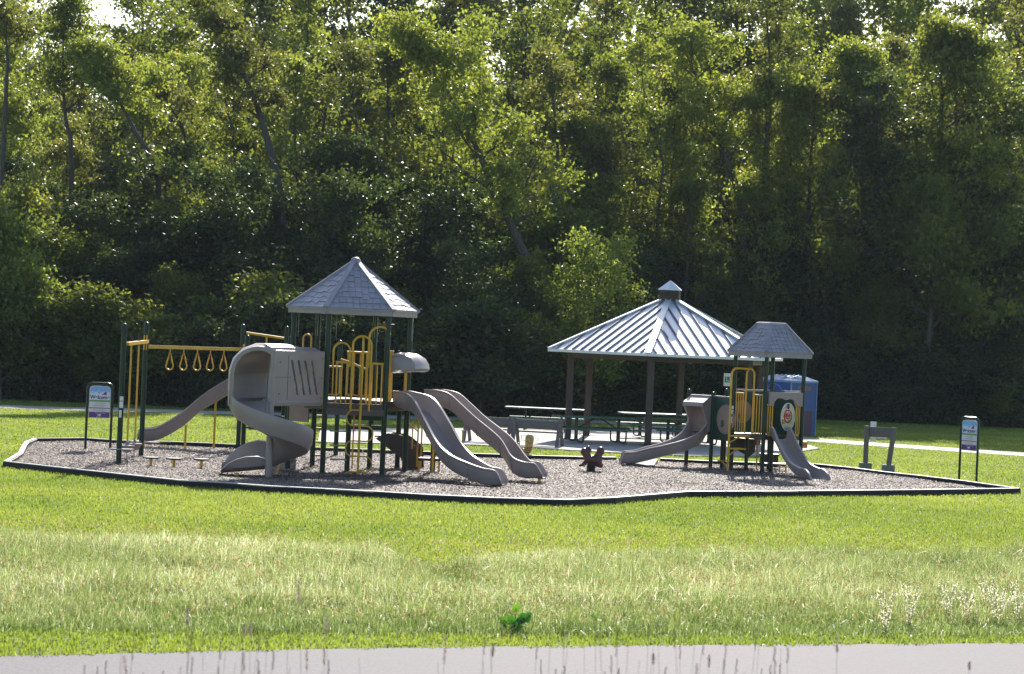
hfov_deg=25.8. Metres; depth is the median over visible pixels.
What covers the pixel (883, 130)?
tall tree
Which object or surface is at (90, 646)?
ground
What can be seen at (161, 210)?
tree
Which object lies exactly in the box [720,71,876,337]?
tall tree
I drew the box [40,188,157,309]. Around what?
tree
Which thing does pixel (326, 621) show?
grass stalk
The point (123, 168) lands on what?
tree
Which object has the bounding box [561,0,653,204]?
tall tree
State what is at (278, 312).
shrub
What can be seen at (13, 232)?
tree
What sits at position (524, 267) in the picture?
tree
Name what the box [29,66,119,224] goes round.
tall tree
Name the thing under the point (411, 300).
tree
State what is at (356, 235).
tree
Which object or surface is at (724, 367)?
shrub
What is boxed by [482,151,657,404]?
tree
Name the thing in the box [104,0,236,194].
tall tree
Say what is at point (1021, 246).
tree
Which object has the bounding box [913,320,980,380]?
tree
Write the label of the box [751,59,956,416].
tall tree
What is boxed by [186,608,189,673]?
grass stalk
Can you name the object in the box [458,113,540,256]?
tall tree
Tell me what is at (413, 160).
tall tree
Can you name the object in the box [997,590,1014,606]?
pale weed
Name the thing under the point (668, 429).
picnic table
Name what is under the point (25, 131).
tall tree
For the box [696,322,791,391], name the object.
shrub
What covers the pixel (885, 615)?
pale weed
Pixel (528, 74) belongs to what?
tall tree
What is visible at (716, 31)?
tall tree
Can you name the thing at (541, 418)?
picnic table
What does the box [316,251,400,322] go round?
tree
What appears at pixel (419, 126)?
tall tree
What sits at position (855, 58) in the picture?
tall tree
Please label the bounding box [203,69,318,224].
tall tree
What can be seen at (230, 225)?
tree
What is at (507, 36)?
tall tree
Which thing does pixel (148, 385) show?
shrub
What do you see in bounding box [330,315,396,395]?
shrub
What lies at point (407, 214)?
tree
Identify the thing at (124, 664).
grass stalk
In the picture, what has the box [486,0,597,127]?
tall tree
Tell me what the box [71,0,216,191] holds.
tall tree
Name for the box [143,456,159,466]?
stepping pod
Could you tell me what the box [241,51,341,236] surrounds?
tall tree
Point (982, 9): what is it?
tall tree
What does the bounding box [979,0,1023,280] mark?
tall tree
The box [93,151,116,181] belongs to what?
tree
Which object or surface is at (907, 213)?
tree
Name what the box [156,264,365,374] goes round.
shrub
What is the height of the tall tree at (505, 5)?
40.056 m
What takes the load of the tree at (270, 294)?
on the forest floor
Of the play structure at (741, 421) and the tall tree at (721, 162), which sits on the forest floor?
the tall tree at (721, 162)
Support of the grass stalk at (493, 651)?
on the ground at (90, 646)
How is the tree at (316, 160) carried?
on the forest floor
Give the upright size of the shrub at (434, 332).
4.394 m
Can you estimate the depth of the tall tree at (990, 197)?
113.49 m
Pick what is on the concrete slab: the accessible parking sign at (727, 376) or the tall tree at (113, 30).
the accessible parking sign at (727, 376)
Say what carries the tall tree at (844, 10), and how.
on the forest floor
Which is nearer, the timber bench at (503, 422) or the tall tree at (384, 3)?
the timber bench at (503, 422)
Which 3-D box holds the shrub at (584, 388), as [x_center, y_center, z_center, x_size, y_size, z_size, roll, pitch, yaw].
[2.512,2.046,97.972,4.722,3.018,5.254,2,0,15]
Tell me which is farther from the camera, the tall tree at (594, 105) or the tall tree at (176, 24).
the tall tree at (176, 24)
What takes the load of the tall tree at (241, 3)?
on the forest floor
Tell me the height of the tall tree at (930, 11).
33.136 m
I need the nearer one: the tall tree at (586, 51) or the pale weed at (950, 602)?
the pale weed at (950, 602)
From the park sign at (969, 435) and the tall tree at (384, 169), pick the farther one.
the tall tree at (384, 169)
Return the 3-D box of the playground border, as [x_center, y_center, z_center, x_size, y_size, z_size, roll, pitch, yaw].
[0.575,3.330,53.471,24.632,0.193,17.327,3,0,-9]
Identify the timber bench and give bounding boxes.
[463,417,512,440]
[512,417,563,446]
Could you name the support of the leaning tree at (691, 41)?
on the forest floor
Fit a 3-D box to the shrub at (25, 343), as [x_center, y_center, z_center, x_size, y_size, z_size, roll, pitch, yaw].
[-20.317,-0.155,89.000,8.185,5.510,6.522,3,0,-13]
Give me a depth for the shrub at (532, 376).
93.38 m
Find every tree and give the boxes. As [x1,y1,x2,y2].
[0,0,53,194]
[0,0,63,181]
[0,40,73,380]
[0,46,38,154]
[0,76,56,231]
[0,147,75,384]
[0,167,90,294]
[0,185,74,399]
[2,0,92,102]
[2,69,113,181]
[4,213,119,395]
[15,91,73,193]
[21,0,108,228]
[26,178,92,379]
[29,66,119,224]
[30,105,117,243]
[33,112,109,227]
[36,93,112,227]
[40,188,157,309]
[44,103,215,180]
[53,0,212,155]
[55,29,167,205]
[58,136,228,301]
[60,95,121,155]
[67,190,230,389]
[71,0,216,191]
[72,238,167,385]
[86,0,270,155]
[88,136,253,212]
[89,115,199,248]
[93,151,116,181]
[99,48,190,190]
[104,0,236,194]
[107,207,221,387]
[124,46,229,387]
[124,47,224,301]
[125,144,205,250]
[127,145,310,302]
[133,260,217,399]
[175,0,301,283]
[191,7,268,194]
[191,126,274,293]
[202,154,285,294]
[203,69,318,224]
[204,0,286,99]
[204,177,325,297]
[213,0,301,190]
[225,0,351,144]
[236,119,408,289]
[240,41,409,262]
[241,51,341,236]
[242,283,298,327]
[245,0,357,201]
[277,235,336,290]
[282,162,415,289]
[284,164,331,210]
[294,123,420,319]
[307,31,409,187]
[311,180,432,322]
[313,0,374,134]
[316,31,471,320]
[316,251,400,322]
[324,0,473,221]
[325,162,472,261]
[326,35,433,285]
[334,0,514,126]
[345,20,438,208]
[356,4,596,411]
[357,0,529,196]
[366,285,427,331]
[370,169,554,327]
[377,0,440,34]
[388,67,465,292]
[393,170,505,324]
[413,169,509,313]
[414,234,544,389]
[417,0,635,147]
[422,3,502,216]
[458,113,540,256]
[465,182,658,316]
[468,250,543,321]
[475,189,615,410]
[477,0,582,197]
[478,90,674,182]
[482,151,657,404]
[483,244,560,325]
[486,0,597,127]
[487,0,576,156]
[504,31,604,267]
[512,220,659,418]
[514,105,647,402]
[517,0,732,178]
[535,0,676,183]
[552,113,683,406]
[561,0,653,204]
[567,248,672,412]
[570,114,654,240]
[572,0,745,203]
[573,83,621,148]
[577,44,676,213]
[587,0,743,163]
[604,197,748,305]
[607,9,716,285]
[616,103,748,295]
[626,257,677,303]
[631,0,745,183]
[634,175,771,325]
[643,61,730,197]
[643,164,681,231]
[644,174,737,286]
[649,253,702,306]
[651,10,784,292]
[655,0,815,189]
[656,75,761,276]
[656,154,808,200]
[668,192,844,342]
[678,61,869,328]
[686,243,772,395]
[712,0,830,149]
[720,63,858,271]
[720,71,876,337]
[721,0,831,296]
[741,0,924,155]
[741,13,831,207]
[745,305,791,369]
[748,201,822,329]
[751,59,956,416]
[764,8,854,253]
[792,0,904,186]
[799,4,1023,416]
[801,93,869,237]
[805,0,961,147]
[805,31,922,348]
[820,17,1023,344]
[826,152,1008,422]
[827,180,890,234]
[838,66,910,175]
[862,203,1023,361]
[869,65,1023,362]
[872,32,938,168]
[876,0,951,120]
[878,36,1021,213]
[895,0,1022,117]
[906,23,1000,185]
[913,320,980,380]
[932,3,1023,410]
[958,31,1023,194]
[967,212,1023,345]
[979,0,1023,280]
[987,0,1023,140]
[988,0,1023,409]
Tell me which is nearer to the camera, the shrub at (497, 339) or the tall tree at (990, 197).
the shrub at (497, 339)
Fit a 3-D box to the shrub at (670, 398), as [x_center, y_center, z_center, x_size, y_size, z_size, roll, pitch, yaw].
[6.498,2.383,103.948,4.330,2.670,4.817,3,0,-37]
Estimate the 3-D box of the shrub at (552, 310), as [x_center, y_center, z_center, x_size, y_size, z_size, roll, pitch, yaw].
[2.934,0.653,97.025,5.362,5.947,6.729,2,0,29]
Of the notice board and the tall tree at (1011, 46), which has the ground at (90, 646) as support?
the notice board
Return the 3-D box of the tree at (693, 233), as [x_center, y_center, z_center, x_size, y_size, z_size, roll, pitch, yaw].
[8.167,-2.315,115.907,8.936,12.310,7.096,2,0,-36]
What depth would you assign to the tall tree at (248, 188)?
105.54 m
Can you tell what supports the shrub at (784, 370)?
on the forest floor
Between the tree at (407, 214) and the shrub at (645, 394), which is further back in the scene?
the tree at (407, 214)
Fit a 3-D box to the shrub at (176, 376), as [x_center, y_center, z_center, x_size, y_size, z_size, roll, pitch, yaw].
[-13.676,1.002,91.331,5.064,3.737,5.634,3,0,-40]
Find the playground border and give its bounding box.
[3,437,1020,506]
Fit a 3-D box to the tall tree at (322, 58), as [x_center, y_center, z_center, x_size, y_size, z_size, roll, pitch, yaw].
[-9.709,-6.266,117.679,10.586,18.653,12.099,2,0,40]
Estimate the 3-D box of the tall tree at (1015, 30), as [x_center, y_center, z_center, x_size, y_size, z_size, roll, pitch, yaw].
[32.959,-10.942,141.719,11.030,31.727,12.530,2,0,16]
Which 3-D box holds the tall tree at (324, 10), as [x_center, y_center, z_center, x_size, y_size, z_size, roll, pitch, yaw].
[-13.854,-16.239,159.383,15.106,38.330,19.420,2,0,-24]
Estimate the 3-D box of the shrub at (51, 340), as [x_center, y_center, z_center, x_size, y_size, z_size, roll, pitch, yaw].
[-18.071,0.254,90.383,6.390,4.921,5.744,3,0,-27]
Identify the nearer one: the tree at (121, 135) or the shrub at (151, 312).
the shrub at (151, 312)
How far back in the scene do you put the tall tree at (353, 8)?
159.86 m
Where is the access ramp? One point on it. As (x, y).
(652, 462)
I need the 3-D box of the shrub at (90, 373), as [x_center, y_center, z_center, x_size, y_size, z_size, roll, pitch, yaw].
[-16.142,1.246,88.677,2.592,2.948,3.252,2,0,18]
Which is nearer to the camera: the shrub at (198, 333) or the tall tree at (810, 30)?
the shrub at (198, 333)
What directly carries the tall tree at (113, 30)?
on the forest floor
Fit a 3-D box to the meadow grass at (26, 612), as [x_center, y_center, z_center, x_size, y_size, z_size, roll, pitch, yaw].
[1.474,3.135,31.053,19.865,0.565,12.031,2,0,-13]
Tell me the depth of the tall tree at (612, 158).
108.47 m
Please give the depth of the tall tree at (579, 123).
108.44 m
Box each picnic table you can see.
[505,406,583,429]
[551,415,645,443]
[616,412,685,436]
[642,417,716,444]
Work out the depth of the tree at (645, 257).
101.09 m
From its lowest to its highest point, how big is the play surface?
0.001 m
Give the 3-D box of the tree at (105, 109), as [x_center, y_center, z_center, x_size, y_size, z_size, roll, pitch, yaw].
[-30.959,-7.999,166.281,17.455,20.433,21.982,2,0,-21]
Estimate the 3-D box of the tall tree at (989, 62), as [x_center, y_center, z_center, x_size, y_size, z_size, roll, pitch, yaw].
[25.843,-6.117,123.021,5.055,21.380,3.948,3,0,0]
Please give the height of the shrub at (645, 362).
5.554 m
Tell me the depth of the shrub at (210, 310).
90.86 m
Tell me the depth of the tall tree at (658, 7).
141.92 m
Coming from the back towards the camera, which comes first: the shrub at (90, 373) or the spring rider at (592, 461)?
the shrub at (90, 373)
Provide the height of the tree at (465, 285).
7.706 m
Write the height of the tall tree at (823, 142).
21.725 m
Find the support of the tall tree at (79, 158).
on the forest floor
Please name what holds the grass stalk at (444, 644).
on the ground at (90, 646)
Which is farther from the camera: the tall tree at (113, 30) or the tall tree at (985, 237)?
the tall tree at (113, 30)
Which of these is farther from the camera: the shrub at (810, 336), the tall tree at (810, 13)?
the tall tree at (810, 13)
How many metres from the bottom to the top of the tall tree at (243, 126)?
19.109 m
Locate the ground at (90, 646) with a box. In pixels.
[0,400,1023,655]
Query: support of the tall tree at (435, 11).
on the forest floor
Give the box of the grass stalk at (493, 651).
[490,645,494,671]
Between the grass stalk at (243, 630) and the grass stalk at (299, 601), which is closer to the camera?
the grass stalk at (299, 601)
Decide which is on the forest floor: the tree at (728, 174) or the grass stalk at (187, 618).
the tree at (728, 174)
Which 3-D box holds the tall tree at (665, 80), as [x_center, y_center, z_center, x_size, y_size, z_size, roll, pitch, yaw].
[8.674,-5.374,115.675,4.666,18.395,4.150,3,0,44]
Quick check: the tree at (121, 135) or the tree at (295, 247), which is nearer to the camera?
the tree at (295, 247)
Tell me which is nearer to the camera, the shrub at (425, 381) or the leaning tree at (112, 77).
the shrub at (425, 381)
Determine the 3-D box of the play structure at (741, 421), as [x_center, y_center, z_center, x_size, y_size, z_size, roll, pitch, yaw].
[5.670,1.599,60.018,5.379,4.100,6.164,3,0,0]
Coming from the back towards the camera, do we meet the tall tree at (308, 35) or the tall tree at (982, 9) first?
the tall tree at (982, 9)
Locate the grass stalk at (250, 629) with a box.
[248,621,251,673]
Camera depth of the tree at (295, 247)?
97.52 m
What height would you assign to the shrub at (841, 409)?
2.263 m
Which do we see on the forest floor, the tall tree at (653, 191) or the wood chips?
the tall tree at (653, 191)
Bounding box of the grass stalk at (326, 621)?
[324,613,327,673]
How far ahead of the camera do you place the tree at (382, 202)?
102.49 m
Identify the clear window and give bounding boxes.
[781,403,794,430]
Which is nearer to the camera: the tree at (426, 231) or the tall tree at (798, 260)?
the tree at (426, 231)
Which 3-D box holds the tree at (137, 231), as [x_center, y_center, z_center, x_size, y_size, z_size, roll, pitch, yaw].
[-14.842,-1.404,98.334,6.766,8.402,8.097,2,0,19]
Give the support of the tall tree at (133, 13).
on the forest floor
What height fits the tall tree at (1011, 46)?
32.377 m
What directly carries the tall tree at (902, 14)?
on the forest floor
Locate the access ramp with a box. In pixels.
[619,457,657,465]
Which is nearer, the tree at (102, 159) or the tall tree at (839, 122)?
the tall tree at (839, 122)
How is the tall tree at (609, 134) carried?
on the forest floor
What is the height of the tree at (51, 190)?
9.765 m
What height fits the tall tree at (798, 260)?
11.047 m
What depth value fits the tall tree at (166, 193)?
105.70 m
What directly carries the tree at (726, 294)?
on the forest floor
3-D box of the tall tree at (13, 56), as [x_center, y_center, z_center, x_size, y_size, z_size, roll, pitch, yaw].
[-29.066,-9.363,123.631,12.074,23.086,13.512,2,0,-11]
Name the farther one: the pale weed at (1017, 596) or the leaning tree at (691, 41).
the leaning tree at (691, 41)
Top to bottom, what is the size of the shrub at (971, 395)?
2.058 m
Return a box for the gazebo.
[547,281,782,445]
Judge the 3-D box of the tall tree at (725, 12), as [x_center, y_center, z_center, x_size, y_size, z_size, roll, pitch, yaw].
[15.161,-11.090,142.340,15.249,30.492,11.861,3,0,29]
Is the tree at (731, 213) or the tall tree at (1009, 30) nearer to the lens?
the tree at (731, 213)
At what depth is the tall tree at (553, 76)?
107.89 m
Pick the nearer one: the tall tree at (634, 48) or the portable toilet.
the portable toilet
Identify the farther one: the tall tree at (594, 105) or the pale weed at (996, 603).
the tall tree at (594, 105)
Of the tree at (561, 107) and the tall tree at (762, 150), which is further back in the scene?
the tree at (561, 107)
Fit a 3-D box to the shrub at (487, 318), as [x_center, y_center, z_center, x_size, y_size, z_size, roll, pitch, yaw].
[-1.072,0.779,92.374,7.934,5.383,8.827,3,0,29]
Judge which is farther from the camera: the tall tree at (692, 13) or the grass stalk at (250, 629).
the tall tree at (692, 13)
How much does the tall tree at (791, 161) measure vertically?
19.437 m
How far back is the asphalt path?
23.30 m
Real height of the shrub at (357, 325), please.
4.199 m
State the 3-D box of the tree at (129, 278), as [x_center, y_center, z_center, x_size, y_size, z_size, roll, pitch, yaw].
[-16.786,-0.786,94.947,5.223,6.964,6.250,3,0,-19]
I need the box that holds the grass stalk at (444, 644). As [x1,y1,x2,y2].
[442,637,447,673]
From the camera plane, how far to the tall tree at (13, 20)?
99.91 m
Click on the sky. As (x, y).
(105, 9)
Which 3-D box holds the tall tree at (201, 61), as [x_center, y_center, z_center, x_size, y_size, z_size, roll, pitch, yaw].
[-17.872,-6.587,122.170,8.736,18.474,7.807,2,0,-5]
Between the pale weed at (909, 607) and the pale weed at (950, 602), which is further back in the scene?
the pale weed at (950, 602)
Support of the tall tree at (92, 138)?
on the forest floor
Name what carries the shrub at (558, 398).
on the forest floor
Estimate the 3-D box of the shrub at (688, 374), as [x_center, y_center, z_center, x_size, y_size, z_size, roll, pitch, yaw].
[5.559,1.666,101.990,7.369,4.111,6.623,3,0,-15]
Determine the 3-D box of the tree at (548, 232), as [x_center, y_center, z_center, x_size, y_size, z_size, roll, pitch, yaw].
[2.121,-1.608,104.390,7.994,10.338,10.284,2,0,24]
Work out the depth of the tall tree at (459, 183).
107.10 m
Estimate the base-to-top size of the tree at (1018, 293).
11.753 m
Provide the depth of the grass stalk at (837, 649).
14.00 m
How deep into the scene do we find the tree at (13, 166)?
101.87 m
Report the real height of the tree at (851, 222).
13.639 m
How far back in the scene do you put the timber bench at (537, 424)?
68.88 m
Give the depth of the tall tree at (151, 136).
116.43 m
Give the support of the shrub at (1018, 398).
on the forest floor
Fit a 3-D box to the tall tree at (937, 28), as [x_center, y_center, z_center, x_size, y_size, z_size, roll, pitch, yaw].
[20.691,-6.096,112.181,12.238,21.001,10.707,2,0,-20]
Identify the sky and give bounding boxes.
[15,0,1008,151]
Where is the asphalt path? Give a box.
[0,643,1023,673]
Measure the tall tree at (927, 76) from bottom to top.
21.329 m
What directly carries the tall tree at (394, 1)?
on the forest floor
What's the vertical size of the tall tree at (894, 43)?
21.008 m
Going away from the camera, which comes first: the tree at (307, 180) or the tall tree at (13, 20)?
the tall tree at (13, 20)
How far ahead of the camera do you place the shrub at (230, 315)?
90.99 m
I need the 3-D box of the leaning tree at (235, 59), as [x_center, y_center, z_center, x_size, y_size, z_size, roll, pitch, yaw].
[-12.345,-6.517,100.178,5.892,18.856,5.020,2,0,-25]
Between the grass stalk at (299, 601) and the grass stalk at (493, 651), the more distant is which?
the grass stalk at (493, 651)
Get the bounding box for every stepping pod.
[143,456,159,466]
[165,457,182,466]
[194,458,208,467]
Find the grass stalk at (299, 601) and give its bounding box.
[297,579,301,658]
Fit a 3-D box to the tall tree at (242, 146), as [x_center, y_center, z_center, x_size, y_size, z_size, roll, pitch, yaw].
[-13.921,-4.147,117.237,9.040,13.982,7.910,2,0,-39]
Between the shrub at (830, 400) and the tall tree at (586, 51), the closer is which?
the shrub at (830, 400)
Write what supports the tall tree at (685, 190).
on the forest floor
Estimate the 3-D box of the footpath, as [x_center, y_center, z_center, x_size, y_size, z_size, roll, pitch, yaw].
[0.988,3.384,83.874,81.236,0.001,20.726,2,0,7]
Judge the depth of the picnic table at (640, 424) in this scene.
77.94 m
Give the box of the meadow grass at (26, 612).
[0,521,1023,640]
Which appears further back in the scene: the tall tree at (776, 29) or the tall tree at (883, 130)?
the tall tree at (883, 130)
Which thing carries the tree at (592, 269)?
on the ground at (90, 646)
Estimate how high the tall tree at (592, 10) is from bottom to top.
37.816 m
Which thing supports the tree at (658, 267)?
on the forest floor
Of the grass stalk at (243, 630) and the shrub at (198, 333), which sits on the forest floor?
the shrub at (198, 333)
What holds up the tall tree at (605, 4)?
on the forest floor
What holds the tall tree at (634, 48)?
on the forest floor
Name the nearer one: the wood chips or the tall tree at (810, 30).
the wood chips
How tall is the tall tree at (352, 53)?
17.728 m
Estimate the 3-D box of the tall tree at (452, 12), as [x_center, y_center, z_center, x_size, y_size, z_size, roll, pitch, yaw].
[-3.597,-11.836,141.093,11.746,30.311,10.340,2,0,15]
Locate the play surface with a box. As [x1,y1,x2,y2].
[20,442,976,498]
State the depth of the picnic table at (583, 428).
72.00 m
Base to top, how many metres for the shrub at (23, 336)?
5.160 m
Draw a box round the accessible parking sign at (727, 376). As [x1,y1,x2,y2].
[723,373,730,387]
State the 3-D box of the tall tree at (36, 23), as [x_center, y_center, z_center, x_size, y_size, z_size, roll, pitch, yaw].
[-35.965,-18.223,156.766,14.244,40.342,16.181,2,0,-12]
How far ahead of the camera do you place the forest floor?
102.66 m
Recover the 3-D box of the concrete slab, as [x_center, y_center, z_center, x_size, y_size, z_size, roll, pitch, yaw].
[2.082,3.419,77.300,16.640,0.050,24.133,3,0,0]
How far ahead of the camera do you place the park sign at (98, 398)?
56.76 m
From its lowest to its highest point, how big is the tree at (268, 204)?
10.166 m
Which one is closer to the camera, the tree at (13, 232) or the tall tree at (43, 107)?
the tree at (13, 232)
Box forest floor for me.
[1,372,1020,428]
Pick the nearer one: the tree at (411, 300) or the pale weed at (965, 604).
the pale weed at (965, 604)
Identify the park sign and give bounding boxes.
[84,382,113,448]
[958,416,979,481]
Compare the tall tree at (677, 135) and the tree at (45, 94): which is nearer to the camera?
the tall tree at (677, 135)
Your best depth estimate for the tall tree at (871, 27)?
154.01 m
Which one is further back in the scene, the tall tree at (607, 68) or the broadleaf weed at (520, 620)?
the tall tree at (607, 68)
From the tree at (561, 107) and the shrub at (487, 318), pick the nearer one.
the shrub at (487, 318)
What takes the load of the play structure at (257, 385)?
on the play surface
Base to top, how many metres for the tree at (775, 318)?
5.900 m
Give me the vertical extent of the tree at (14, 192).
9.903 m
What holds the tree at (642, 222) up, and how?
on the forest floor
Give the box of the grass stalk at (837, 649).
[834,636,838,673]
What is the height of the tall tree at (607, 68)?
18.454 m
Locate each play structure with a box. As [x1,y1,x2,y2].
[108,257,547,486]
[619,322,830,480]
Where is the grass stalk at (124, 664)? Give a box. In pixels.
[122,655,126,673]
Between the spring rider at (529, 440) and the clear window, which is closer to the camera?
the clear window
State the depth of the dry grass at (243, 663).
12.76 m
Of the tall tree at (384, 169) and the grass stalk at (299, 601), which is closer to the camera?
the grass stalk at (299, 601)
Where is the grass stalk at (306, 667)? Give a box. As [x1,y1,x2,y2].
[305,646,308,669]
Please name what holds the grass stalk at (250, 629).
on the ground at (90, 646)
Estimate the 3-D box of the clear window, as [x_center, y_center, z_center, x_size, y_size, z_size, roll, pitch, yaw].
[7.322,2.123,59.418,0.411,0.754,0.105,2,0,-11]
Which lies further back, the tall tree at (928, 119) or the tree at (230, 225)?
the tall tree at (928, 119)
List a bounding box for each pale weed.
[877,590,896,632]
[901,584,919,627]
[939,583,957,614]
[958,589,975,619]
[978,577,995,608]
[987,588,1005,622]
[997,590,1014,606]
[1010,580,1023,623]
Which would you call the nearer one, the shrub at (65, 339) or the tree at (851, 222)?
the shrub at (65, 339)
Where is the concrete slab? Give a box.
[318,428,818,456]
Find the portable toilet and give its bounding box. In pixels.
[763,374,818,435]
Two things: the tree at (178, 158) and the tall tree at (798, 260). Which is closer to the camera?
the tall tree at (798, 260)
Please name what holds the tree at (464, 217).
on the forest floor
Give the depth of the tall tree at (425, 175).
122.99 m
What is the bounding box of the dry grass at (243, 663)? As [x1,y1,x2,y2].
[84,616,788,673]
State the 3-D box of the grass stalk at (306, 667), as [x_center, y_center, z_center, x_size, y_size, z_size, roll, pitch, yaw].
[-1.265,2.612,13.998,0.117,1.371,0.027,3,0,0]
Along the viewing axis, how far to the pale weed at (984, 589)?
29.41 m
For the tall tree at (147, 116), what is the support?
on the forest floor
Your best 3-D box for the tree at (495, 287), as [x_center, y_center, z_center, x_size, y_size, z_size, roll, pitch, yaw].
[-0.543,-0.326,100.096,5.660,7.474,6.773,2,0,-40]
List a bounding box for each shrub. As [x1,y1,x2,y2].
[0,263,77,398]
[0,302,75,368]
[1,288,118,399]
[4,306,105,398]
[5,275,170,391]
[44,294,205,402]
[64,334,134,388]
[125,354,178,397]
[128,292,252,391]
[140,313,239,398]
[150,320,214,390]
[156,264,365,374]
[166,303,248,397]
[193,284,365,381]
[218,300,399,410]
[320,329,396,396]
[329,315,399,397]
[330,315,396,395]
[361,311,471,412]
[364,348,453,397]
[367,289,565,412]
[405,291,566,397]
[476,325,601,415]
[488,379,578,413]
[535,288,640,413]
[535,386,584,412]
[540,297,698,414]
[548,370,618,405]
[592,362,714,410]
[627,363,691,408]
[642,368,699,412]
[654,362,725,400]
[684,312,776,394]
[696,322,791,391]
[711,359,801,397]
[751,316,860,382]
[784,342,882,418]
[817,375,854,418]
[943,391,985,417]
[967,385,1015,426]
[1005,370,1023,424]
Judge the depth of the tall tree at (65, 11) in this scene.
102.82 m
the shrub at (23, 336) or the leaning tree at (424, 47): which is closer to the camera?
the shrub at (23, 336)
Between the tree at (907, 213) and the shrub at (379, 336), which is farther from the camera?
the tree at (907, 213)
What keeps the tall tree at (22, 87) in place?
on the forest floor
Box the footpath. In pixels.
[0,405,1023,455]
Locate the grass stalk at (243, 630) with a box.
[241,623,245,667]
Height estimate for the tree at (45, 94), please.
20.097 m
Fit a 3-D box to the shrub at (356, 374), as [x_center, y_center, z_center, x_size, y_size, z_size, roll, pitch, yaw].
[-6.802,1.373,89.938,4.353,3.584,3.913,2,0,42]
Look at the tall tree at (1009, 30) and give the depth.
136.65 m
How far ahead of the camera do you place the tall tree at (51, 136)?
140.03 m
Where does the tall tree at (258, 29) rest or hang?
on the forest floor
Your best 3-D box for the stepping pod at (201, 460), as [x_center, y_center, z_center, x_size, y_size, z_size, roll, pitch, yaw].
[-7.105,2.925,51.221,0.390,0.296,0.338,3,0,-30]
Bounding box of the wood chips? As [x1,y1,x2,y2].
[16,440,985,498]
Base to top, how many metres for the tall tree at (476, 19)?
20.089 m
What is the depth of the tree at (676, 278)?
109.23 m
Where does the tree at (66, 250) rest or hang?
on the forest floor
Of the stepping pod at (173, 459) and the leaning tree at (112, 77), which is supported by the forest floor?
the leaning tree at (112, 77)
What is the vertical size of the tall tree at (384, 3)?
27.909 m
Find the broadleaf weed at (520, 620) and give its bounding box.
[500,604,531,632]
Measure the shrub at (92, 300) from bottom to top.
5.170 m
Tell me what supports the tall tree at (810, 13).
on the forest floor
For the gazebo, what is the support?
on the concrete slab
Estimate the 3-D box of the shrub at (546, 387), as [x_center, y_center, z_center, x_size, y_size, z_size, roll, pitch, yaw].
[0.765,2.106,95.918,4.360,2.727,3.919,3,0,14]
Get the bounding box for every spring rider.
[517,434,536,454]
[579,446,603,471]
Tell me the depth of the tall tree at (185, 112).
111.81 m
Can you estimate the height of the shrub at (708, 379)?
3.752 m
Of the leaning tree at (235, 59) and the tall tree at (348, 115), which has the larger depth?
the tall tree at (348, 115)
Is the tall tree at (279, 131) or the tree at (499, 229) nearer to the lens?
the tree at (499, 229)
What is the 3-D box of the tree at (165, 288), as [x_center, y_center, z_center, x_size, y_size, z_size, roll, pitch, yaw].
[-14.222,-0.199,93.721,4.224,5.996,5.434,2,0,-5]
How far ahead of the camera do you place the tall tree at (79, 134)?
114.03 m
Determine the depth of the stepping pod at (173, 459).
50.99 m
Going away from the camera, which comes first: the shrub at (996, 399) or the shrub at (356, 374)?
the shrub at (356, 374)

